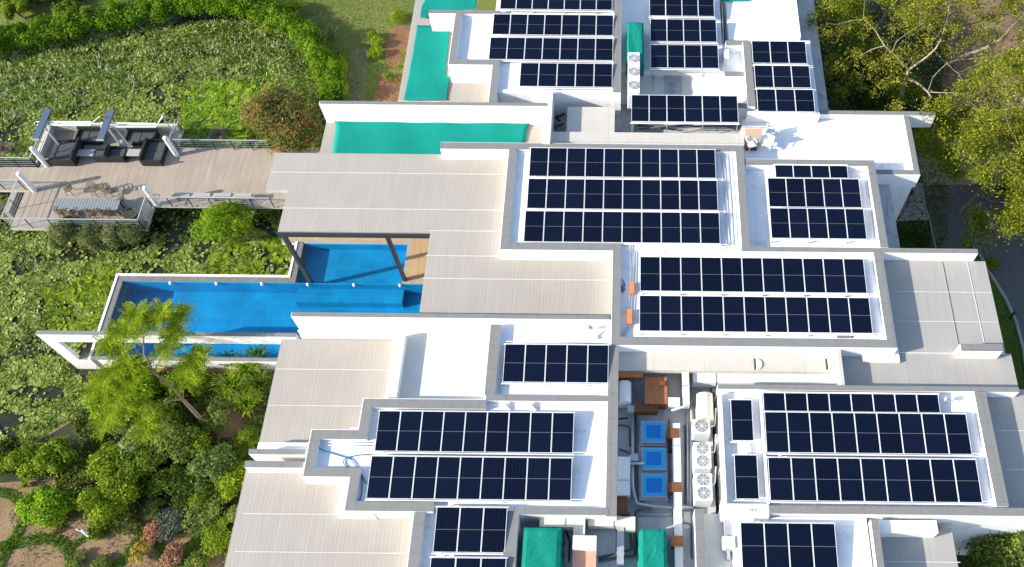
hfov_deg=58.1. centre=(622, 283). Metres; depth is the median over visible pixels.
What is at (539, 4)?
solar panel
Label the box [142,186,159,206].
bollard post
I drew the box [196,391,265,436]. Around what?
garden soil
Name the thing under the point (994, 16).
spreading tree
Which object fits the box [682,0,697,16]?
solar panel
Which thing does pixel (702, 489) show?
condenser unit
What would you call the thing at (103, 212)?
garden chair
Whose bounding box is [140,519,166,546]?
shrub
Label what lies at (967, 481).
solar panel
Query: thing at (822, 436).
solar panel
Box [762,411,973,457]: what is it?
mounting rack
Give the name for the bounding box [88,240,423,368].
swimming pool
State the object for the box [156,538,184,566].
shrub
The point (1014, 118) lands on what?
bush
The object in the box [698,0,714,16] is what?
solar panel
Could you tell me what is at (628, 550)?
pipe
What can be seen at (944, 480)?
solar panel
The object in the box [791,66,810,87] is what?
solar panel
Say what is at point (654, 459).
skylight
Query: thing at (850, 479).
solar panel
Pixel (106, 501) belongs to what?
round bush
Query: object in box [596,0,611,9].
solar panel
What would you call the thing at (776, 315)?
solar panel
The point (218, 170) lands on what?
wooden deck
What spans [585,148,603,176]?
solar panel
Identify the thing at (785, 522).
mounting rack
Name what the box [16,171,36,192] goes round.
bollard post
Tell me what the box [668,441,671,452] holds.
equipment box
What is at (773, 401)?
solar panel
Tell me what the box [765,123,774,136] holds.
plastic chair
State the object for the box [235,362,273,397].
strap leaf plant
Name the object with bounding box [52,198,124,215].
dining table
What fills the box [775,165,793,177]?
solar panel
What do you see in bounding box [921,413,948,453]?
solar panel
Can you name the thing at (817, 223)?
solar panel
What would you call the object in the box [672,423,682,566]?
metal duct
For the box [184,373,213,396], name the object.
shrub
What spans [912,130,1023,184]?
paved path
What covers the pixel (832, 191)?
solar panel
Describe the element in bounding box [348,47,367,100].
garden path
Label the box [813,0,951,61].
spreading tree
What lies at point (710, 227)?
solar panel
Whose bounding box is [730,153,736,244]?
conduit
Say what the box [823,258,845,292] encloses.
solar panel
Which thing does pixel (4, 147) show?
grass clump
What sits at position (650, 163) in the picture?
solar panel
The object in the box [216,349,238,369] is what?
strap leaf plant
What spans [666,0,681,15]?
solar panel
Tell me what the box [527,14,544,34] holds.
solar panel
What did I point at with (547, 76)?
solar panel
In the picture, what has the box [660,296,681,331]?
solar panel
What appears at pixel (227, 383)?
strap leaf plant
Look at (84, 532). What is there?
garden statue
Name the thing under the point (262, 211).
bush
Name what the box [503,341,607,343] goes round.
conduit
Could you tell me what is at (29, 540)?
grass edging
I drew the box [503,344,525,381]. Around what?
solar panel
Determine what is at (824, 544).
solar panel
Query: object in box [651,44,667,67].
solar panel
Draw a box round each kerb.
[918,183,935,247]
[978,254,1023,362]
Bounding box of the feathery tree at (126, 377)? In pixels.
[76,297,221,447]
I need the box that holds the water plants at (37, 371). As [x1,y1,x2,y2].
[0,194,291,442]
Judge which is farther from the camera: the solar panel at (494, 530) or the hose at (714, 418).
the hose at (714, 418)
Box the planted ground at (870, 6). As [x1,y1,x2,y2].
[814,0,1023,566]
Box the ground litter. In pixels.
[0,454,238,566]
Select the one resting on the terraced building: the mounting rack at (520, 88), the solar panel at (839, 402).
the mounting rack at (520, 88)
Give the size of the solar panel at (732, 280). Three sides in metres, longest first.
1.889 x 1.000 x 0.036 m
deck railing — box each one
[0,123,48,167]
[0,179,274,228]
[169,120,181,148]
[172,139,271,149]
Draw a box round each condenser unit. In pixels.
[628,52,639,65]
[628,65,639,78]
[628,79,639,108]
[691,419,709,441]
[692,442,711,475]
[692,473,712,506]
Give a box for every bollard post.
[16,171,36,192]
[29,146,49,167]
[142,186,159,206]
[163,136,178,156]
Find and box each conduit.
[320,442,371,442]
[320,445,371,445]
[499,345,502,389]
[500,345,504,393]
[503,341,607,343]
[621,246,631,335]
[623,245,633,335]
[721,156,726,244]
[723,153,729,244]
[727,155,732,244]
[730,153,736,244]
[865,172,873,241]
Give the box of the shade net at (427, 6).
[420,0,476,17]
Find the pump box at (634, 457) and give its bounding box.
[629,453,638,461]
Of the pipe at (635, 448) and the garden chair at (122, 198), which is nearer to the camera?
the pipe at (635, 448)
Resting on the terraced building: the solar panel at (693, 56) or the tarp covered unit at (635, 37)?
the tarp covered unit at (635, 37)
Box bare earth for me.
[936,0,1023,129]
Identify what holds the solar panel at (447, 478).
on the mounting rack at (458, 501)
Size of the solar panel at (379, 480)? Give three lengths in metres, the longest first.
1.871 x 0.974 x 0.036 m
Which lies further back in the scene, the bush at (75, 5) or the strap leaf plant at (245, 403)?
the bush at (75, 5)
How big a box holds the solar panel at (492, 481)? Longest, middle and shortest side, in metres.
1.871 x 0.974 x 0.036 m
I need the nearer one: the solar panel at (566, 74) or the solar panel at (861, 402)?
the solar panel at (861, 402)
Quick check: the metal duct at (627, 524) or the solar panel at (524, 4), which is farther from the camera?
the solar panel at (524, 4)
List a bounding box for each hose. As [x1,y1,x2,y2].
[710,408,716,426]
[711,434,716,452]
[712,466,716,484]
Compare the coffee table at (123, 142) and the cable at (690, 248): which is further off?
the coffee table at (123, 142)
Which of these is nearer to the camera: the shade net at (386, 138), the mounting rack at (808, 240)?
the mounting rack at (808, 240)
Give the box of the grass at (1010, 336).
[993,291,1023,388]
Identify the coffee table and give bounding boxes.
[77,149,95,155]
[118,140,131,149]
[125,149,140,158]
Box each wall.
[37,126,54,157]
[50,123,179,131]
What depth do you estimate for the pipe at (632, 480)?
41.39 m
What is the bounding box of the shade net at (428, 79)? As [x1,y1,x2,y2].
[404,25,450,100]
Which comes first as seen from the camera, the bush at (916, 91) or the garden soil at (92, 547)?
the garden soil at (92, 547)
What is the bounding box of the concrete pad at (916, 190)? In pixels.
[898,183,927,220]
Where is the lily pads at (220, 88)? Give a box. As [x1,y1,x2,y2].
[179,71,277,148]
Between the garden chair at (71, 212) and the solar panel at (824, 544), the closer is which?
the solar panel at (824, 544)
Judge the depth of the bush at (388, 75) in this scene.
60.26 m
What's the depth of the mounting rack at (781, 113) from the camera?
50.79 m
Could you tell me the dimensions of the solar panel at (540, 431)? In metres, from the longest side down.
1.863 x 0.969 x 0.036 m
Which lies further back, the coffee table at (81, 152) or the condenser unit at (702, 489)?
the coffee table at (81, 152)
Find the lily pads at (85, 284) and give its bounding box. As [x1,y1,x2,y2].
[41,265,115,330]
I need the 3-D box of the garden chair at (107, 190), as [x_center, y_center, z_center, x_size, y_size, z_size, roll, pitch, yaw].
[-30.698,-5.553,54.270,0.615,0.841,0.540,-9,60,-6]
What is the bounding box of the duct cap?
[721,536,734,560]
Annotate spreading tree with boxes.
[801,0,1023,167]
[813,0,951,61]
[907,0,1023,128]
[913,49,1023,203]
[924,104,1023,258]
[958,0,1023,107]
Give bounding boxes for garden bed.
[372,73,402,100]
[384,26,410,67]
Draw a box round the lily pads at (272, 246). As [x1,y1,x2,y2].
[199,234,293,274]
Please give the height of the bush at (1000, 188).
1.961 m
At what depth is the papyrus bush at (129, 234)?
52.88 m
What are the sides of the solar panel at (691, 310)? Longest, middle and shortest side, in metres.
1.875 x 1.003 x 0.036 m
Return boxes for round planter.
[122,207,137,220]
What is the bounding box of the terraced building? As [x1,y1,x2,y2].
[224,0,1023,566]
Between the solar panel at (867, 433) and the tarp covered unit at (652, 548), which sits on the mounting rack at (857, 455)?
the solar panel at (867, 433)
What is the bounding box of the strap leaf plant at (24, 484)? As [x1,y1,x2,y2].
[14,477,31,492]
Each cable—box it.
[319,447,365,483]
[342,454,408,501]
[652,242,731,255]
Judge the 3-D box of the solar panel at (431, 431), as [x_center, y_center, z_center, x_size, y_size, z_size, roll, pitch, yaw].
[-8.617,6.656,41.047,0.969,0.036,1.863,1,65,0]
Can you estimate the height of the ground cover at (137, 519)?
0.314 m
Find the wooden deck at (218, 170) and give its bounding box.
[0,129,319,244]
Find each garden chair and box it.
[53,206,67,216]
[59,181,75,195]
[63,208,79,218]
[84,207,97,218]
[85,181,102,196]
[96,207,111,218]
[99,182,113,196]
[117,192,128,206]
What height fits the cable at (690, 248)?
0.028 m
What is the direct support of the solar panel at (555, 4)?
on the mounting rack at (554, 11)
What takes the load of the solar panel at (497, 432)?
on the mounting rack at (419, 453)
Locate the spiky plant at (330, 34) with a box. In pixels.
[322,23,338,40]
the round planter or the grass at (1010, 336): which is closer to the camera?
the grass at (1010, 336)
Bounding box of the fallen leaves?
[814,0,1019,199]
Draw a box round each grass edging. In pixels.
[0,488,26,566]
[0,533,76,566]
[67,528,89,550]
[111,530,165,566]
[169,526,206,566]
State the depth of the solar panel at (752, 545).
38.69 m
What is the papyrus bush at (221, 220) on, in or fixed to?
in the pond water
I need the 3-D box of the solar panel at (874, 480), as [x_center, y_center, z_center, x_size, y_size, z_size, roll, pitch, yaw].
[11.028,8.623,40.028,1.010,0.036,1.904,1,65,0]
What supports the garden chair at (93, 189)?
on the wooden deck at (218, 170)
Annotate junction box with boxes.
[627,309,631,324]
[630,282,633,294]
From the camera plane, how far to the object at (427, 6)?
56.59 m
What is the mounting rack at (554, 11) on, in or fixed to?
on the terraced building
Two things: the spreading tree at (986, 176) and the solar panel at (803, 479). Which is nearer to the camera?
the solar panel at (803, 479)
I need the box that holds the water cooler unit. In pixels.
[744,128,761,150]
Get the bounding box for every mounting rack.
[365,455,573,503]
[373,410,575,455]
[430,556,507,558]
[431,506,508,555]
[490,37,613,62]
[491,14,614,37]
[500,10,612,13]
[501,343,609,385]
[518,62,613,89]
[524,210,721,246]
[525,178,718,211]
[528,147,716,179]
[630,95,739,133]
[638,295,873,336]
[639,256,867,296]
[648,17,715,18]
[649,19,717,48]
[649,44,719,75]
[729,399,754,443]
[732,454,760,501]
[738,522,835,524]
[750,41,805,67]
[753,65,809,92]
[755,89,815,113]
[761,391,938,413]
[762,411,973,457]
[766,178,859,183]
[766,456,983,505]
[768,208,867,243]
[774,164,847,165]
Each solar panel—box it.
[366,456,393,498]
[374,411,400,450]
[389,456,415,498]
[397,411,422,451]
[412,456,437,498]
[419,411,443,451]
[430,557,455,566]
[433,507,459,551]
[435,457,460,498]
[441,411,465,451]
[455,558,480,566]
[457,457,482,499]
[457,507,483,552]
[463,412,487,451]
[480,457,504,499]
[481,507,506,552]
[481,558,505,566]
[485,412,508,452]
[489,37,507,59]
[492,14,510,34]
[500,0,515,8]
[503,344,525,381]
[503,457,527,499]
[506,37,524,59]
[507,412,530,452]
[509,14,527,34]
[516,0,531,9]
[519,63,538,86]
[524,38,542,59]
[524,211,544,241]
[524,344,545,382]
[526,457,549,499]
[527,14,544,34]
[527,178,546,208]
[529,148,548,176]
[529,412,552,452]
[532,0,547,9]
[538,63,556,86]
[542,38,559,59]
[543,211,563,241]
[544,14,561,34]
[545,344,566,382]
[546,179,565,208]
[548,0,563,9]
[548,148,566,176]
[549,458,571,500]
[551,412,573,452]
[557,63,575,86]
[560,38,577,59]
[561,15,578,35]
[563,211,582,241]
[564,0,579,9]
[565,179,584,208]
[566,148,585,176]
[566,345,587,382]
[575,63,593,86]
[577,38,595,60]
[579,15,595,35]
[580,0,595,9]
[583,211,602,242]
[584,179,603,208]
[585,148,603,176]
[587,345,608,382]
[594,63,612,87]
[595,38,612,60]
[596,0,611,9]
[596,15,612,35]
[602,211,621,242]
[603,179,622,209]
[604,148,622,176]
[622,212,641,242]
[623,148,640,177]
[623,179,641,209]
[631,95,648,121]
[639,295,659,330]
[640,257,659,290]
[641,149,659,177]
[642,180,660,209]
[642,212,660,242]
[649,0,665,15]
[649,95,666,121]
[650,19,666,41]
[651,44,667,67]
[660,149,678,177]
[660,257,680,291]
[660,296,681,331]
[661,180,679,209]
[661,212,680,243]
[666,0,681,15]
[667,19,683,41]
[667,95,684,121]
[668,45,684,67]
[678,149,696,177]
[680,180,698,209]
[681,212,700,243]
[681,257,701,291]
[681,296,702,331]
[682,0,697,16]
[683,19,699,41]
[684,45,701,68]
[684,95,702,121]
[697,149,715,177]
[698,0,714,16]
[698,180,717,210]
[700,19,716,41]
[700,212,719,243]
[701,45,718,68]
[701,257,721,291]
[702,96,720,122]
[702,296,723,331]
[720,96,738,122]
[721,257,742,291]
[723,296,744,331]
[730,400,753,440]
[734,455,758,498]
[740,523,765,566]
[742,258,763,291]
[744,296,766,332]
[752,41,770,63]
[754,65,773,87]
[756,89,776,111]
[762,258,783,292]
[763,393,785,410]
[764,412,788,452]
[764,523,789,566]
[765,297,787,332]
[767,178,787,206]
[768,457,793,500]
[770,41,788,63]
[770,208,789,238]
[772,65,792,87]
[775,89,795,111]
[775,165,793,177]
[782,258,804,292]
[785,393,807,410]
[786,178,805,206]
[786,297,808,332]
[787,412,811,452]
[788,41,806,63]
[788,208,809,238]
[788,523,813,566]
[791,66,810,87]
[791,458,816,500]
[793,165,811,177]
[794,89,814,111]
[803,258,825,292]
[804,178,824,207]
[806,297,829,332]
[807,208,828,238]
[807,393,829,411]
[809,412,834,452]
[811,165,829,177]
[811,523,837,566]
[814,458,840,500]
[822,179,842,207]
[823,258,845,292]
[826,208,847,238]
[827,297,851,332]
[829,166,847,177]
[829,393,851,411]
[832,413,857,452]
[837,458,864,501]
[841,179,861,207]
[843,259,866,293]
[845,209,866,238]
[848,297,872,333]
[851,394,873,411]
[854,413,880,453]
[860,458,887,501]
[872,394,895,411]
[876,413,903,453]
[884,459,911,501]
[894,394,917,411]
[899,413,925,453]
[907,459,934,501]
[916,394,939,412]
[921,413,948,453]
[930,459,958,502]
[944,414,971,454]
[953,459,982,502]
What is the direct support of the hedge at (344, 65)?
on the lawn at (36, 10)
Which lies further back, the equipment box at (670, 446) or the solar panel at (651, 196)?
the solar panel at (651, 196)
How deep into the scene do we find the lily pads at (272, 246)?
53.77 m
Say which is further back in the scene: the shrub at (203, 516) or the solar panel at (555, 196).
the solar panel at (555, 196)
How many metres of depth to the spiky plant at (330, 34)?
61.87 m
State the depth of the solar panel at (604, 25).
53.72 m
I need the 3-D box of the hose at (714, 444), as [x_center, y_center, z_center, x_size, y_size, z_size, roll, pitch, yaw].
[4.212,7.365,41.790,0.236,0.367,0.868,17,61,9]
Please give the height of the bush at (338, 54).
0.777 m
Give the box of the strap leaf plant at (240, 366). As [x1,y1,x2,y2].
[228,349,264,381]
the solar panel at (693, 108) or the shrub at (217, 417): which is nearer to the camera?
the shrub at (217, 417)
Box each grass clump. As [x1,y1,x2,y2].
[0,139,13,154]
[0,201,5,214]
[98,0,121,8]
[206,123,227,141]
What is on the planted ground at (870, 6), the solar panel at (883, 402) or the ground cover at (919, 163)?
the ground cover at (919, 163)
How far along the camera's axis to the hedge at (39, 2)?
63.05 m
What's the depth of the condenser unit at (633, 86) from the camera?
51.21 m
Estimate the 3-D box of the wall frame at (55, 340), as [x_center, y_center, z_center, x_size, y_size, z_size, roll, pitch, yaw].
[-23.377,3.617,48.433,13.287,4.250,0.209,1,60,0]
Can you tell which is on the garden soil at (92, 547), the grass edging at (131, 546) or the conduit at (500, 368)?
the grass edging at (131, 546)
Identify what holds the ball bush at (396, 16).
on the lawn at (36, 10)
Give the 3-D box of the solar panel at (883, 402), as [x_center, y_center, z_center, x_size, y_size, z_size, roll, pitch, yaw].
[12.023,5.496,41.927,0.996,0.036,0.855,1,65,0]
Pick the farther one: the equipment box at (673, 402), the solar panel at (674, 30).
the solar panel at (674, 30)
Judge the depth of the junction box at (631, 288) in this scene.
45.00 m
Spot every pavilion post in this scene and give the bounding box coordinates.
[282,237,313,282]
[385,238,405,280]
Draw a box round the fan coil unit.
[572,535,596,566]
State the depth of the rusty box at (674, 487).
41.12 m
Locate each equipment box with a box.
[627,405,633,414]
[668,397,679,407]
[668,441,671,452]
[723,49,728,64]
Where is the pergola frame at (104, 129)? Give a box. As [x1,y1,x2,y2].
[31,109,178,162]
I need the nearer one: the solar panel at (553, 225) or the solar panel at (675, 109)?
the solar panel at (553, 225)
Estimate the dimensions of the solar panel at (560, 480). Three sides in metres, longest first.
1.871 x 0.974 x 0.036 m
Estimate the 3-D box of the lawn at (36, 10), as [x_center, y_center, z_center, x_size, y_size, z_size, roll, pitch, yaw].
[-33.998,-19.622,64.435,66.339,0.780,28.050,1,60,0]
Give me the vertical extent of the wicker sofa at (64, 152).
0.710 m
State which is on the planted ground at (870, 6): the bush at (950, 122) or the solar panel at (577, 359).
the bush at (950, 122)
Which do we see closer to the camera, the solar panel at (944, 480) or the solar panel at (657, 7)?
the solar panel at (944, 480)
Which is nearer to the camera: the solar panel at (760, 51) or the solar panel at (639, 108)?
the solar panel at (639, 108)
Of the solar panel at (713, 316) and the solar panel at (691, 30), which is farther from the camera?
the solar panel at (691, 30)
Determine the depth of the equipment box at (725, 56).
53.37 m
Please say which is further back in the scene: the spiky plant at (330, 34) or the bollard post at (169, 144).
the spiky plant at (330, 34)
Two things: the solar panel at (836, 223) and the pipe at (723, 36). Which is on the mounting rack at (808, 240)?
the solar panel at (836, 223)
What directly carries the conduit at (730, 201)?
on the terraced building
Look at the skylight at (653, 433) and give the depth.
42.71 m
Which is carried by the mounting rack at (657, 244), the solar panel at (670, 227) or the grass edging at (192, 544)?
the solar panel at (670, 227)
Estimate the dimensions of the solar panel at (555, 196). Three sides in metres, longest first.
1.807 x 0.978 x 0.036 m
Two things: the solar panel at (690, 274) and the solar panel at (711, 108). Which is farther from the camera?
the solar panel at (711, 108)
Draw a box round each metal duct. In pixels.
[539,518,585,535]
[588,516,634,532]
[616,527,623,565]
[617,457,630,499]
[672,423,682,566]
[682,372,689,408]
[692,373,835,387]
[723,520,732,552]
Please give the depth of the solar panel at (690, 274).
45.21 m
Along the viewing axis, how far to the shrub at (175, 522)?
45.31 m
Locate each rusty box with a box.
[617,496,626,516]
[618,371,642,378]
[634,403,657,414]
[645,377,666,408]
[667,428,678,441]
[668,482,681,494]
[671,536,683,547]
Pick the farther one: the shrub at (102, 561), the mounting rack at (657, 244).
the mounting rack at (657, 244)
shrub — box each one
[0,434,20,455]
[15,446,47,481]
[31,435,79,477]
[63,549,87,566]
[74,490,86,509]
[77,452,96,477]
[80,389,109,423]
[82,437,125,483]
[86,525,104,541]
[89,551,111,566]
[108,407,141,431]
[111,372,155,420]
[111,439,161,481]
[115,425,152,460]
[124,475,149,493]
[128,538,152,563]
[137,366,165,399]
[140,496,165,519]
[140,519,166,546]
[142,416,198,470]
[144,465,171,498]
[146,393,183,430]
[149,460,209,510]
[152,504,187,542]
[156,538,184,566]
[158,369,198,395]
[177,424,212,458]
[178,481,226,537]
[183,548,211,566]
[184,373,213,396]
[184,441,240,493]
[186,478,217,508]
[198,402,231,433]
[200,514,232,560]
[211,460,251,503]
[223,504,237,523]
[226,425,261,461]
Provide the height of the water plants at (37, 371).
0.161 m
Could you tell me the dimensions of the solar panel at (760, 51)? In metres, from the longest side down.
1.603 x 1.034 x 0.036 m
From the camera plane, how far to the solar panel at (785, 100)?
51.07 m
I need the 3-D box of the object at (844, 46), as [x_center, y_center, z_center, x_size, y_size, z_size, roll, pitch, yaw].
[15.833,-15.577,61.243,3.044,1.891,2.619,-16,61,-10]
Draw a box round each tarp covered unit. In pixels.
[521,528,564,566]
[626,22,643,75]
[637,529,667,566]
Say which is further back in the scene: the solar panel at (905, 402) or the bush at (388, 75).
the bush at (388, 75)
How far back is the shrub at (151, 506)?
45.63 m
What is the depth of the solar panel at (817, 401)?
41.91 m
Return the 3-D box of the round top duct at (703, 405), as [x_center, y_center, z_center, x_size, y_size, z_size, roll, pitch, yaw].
[3.850,5.958,42.947,0.772,1.296,1.294,1,60,0]
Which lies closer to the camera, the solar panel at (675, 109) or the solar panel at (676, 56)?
the solar panel at (675, 109)
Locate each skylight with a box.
[640,421,666,446]
[640,447,667,473]
[640,473,667,501]
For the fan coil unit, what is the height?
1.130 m
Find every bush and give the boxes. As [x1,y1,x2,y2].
[0,0,34,21]
[14,481,79,531]
[44,214,81,250]
[48,0,80,16]
[72,472,142,531]
[74,216,110,252]
[99,213,153,249]
[187,198,257,248]
[232,78,324,154]
[257,200,270,214]
[282,0,303,12]
[332,50,341,58]
[383,72,393,82]
[389,9,405,24]
[395,76,401,83]
[397,61,404,67]
[399,48,406,57]
[817,0,870,27]
[823,50,853,75]
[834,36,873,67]
[845,75,885,110]
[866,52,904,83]
[881,70,925,109]
[899,228,933,247]
[912,127,936,150]
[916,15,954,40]
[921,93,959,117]
[936,114,962,139]
[953,103,993,135]
[956,530,1023,566]
[957,544,1015,566]
[985,256,999,271]
[992,106,1023,136]
[996,175,1023,207]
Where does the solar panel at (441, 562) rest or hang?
on the mounting rack at (466, 557)
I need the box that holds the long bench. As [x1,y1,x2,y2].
[171,192,254,200]
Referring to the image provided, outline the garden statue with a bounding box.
[76,529,88,535]
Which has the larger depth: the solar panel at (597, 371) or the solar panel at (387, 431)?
the solar panel at (597, 371)
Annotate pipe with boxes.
[565,531,570,561]
[594,330,608,340]
[598,508,651,561]
[598,513,632,558]
[607,529,615,555]
[619,424,630,446]
[630,462,643,464]
[631,413,692,508]
[634,411,642,502]
[637,125,740,126]
[638,124,692,129]
[639,419,639,500]
[639,513,670,515]
[668,419,669,502]
[682,522,691,558]
[684,425,685,503]
[687,409,688,505]
[689,388,692,505]
[721,5,723,66]
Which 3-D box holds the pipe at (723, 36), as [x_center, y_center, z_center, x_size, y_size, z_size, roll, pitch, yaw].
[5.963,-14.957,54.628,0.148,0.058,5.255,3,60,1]
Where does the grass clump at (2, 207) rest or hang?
in the pond water
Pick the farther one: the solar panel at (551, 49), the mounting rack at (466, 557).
the solar panel at (551, 49)
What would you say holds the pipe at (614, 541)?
on the terraced building
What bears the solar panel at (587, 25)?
on the mounting rack at (554, 36)
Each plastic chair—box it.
[745,136,757,152]
[761,133,774,151]
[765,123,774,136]
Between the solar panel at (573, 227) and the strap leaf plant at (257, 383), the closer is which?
the solar panel at (573, 227)
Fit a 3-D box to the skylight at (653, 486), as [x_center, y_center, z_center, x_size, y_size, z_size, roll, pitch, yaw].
[1.419,9.266,41.602,1.305,0.372,1.272,1,60,0]
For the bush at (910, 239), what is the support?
on the planted ground at (870, 6)
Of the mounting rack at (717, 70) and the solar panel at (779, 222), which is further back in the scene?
the mounting rack at (717, 70)
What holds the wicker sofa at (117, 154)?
on the wooden deck at (218, 170)
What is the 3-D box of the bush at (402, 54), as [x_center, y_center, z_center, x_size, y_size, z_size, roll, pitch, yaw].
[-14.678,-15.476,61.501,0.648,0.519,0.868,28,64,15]
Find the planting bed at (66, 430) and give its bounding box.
[0,372,273,543]
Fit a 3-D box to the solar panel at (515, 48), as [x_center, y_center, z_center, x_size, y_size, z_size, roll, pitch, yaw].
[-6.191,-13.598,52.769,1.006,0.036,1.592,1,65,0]
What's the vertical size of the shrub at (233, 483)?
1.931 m
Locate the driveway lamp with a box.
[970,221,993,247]
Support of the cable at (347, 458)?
on the terraced building
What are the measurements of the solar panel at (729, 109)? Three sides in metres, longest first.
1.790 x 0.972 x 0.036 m
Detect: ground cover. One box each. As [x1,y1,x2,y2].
[50,373,273,536]
[817,9,950,248]
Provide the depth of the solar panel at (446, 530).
38.83 m
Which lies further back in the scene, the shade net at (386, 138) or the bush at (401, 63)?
the bush at (401, 63)
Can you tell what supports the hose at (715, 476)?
attached to the condenser unit at (702, 489)
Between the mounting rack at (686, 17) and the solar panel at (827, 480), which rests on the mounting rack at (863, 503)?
the solar panel at (827, 480)
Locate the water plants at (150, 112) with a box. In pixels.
[0,18,325,159]
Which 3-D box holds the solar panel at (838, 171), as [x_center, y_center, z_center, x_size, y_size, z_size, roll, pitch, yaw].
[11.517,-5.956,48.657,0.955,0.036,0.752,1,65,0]
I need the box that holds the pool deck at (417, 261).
[291,237,428,280]
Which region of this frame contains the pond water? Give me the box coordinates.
[0,10,342,440]
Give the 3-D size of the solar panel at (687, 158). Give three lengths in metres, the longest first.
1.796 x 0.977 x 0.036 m
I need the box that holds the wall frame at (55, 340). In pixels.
[35,330,299,368]
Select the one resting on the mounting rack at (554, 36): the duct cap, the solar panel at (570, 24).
the solar panel at (570, 24)
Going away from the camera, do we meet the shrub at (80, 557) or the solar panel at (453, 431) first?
the solar panel at (453, 431)
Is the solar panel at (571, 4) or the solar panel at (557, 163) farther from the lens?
the solar panel at (571, 4)
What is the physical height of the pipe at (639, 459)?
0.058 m
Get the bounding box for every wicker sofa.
[46,137,84,165]
[74,126,105,144]
[93,146,110,162]
[103,144,127,162]
[124,128,159,144]
[138,137,168,165]
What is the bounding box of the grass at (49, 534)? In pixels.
[0,487,224,566]
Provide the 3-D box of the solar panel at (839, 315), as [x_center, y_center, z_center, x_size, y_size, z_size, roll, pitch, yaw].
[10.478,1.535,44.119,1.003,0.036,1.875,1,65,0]
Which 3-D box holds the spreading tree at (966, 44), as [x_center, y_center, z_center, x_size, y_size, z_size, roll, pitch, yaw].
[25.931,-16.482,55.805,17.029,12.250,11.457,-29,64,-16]
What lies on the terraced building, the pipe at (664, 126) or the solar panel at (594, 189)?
the pipe at (664, 126)
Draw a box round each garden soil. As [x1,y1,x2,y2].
[0,368,274,566]
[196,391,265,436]
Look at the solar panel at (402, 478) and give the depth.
39.96 m
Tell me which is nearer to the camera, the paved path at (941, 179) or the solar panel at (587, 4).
the solar panel at (587, 4)
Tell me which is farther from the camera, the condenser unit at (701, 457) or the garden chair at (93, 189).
the garden chair at (93, 189)
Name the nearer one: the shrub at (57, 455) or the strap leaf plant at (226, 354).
the shrub at (57, 455)
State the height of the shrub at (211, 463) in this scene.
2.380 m
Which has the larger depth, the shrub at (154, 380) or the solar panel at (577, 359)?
the shrub at (154, 380)
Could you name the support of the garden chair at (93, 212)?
on the wooden deck at (218, 170)
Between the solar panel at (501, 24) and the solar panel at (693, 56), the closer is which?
the solar panel at (693, 56)
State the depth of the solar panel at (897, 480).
40.01 m
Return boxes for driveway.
[924,184,1023,342]
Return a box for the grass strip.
[960,231,1023,388]
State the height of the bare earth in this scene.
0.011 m
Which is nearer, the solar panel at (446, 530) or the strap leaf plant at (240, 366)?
the solar panel at (446, 530)
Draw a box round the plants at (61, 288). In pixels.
[0,195,289,431]
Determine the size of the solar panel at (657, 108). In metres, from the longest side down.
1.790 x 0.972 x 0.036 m
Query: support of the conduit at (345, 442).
on the terraced building
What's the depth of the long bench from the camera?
54.02 m
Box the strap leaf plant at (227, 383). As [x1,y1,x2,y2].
[210,363,249,402]
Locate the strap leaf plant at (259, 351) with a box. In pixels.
[241,344,269,368]
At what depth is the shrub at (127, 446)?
46.38 m
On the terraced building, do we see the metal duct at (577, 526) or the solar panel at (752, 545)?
the metal duct at (577, 526)
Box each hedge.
[0,0,86,14]
[0,0,348,102]
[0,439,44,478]
[336,53,349,95]
[366,30,383,58]
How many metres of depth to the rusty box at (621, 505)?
40.80 m
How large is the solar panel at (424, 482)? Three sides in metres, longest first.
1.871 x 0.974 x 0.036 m
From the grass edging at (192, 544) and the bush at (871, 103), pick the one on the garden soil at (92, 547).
the grass edging at (192, 544)
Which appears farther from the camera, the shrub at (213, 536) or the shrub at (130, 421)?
the shrub at (130, 421)
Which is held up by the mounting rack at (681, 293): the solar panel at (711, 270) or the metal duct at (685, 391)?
the solar panel at (711, 270)
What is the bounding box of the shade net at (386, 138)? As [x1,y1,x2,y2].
[332,121,529,153]
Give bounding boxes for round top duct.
[618,380,630,407]
[695,392,713,427]
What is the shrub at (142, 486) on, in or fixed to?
on the garden soil at (92, 547)
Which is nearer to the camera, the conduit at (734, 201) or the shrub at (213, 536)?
the shrub at (213, 536)
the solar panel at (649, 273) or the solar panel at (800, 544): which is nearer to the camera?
the solar panel at (800, 544)
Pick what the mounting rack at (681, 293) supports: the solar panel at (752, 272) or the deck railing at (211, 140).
the solar panel at (752, 272)
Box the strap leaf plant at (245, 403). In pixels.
[226,386,263,417]
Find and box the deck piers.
[4,192,24,220]
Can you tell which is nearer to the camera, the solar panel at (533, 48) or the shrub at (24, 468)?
the shrub at (24, 468)
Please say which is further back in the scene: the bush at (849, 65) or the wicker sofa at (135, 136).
the bush at (849, 65)
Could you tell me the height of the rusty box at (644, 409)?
0.600 m
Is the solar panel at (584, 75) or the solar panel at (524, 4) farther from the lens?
the solar panel at (524, 4)
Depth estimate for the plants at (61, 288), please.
52.22 m
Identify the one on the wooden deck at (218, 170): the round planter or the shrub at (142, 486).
the round planter
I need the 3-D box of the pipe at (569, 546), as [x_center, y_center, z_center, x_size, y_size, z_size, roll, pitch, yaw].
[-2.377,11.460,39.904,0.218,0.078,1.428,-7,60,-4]
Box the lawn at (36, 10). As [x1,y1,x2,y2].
[0,0,496,100]

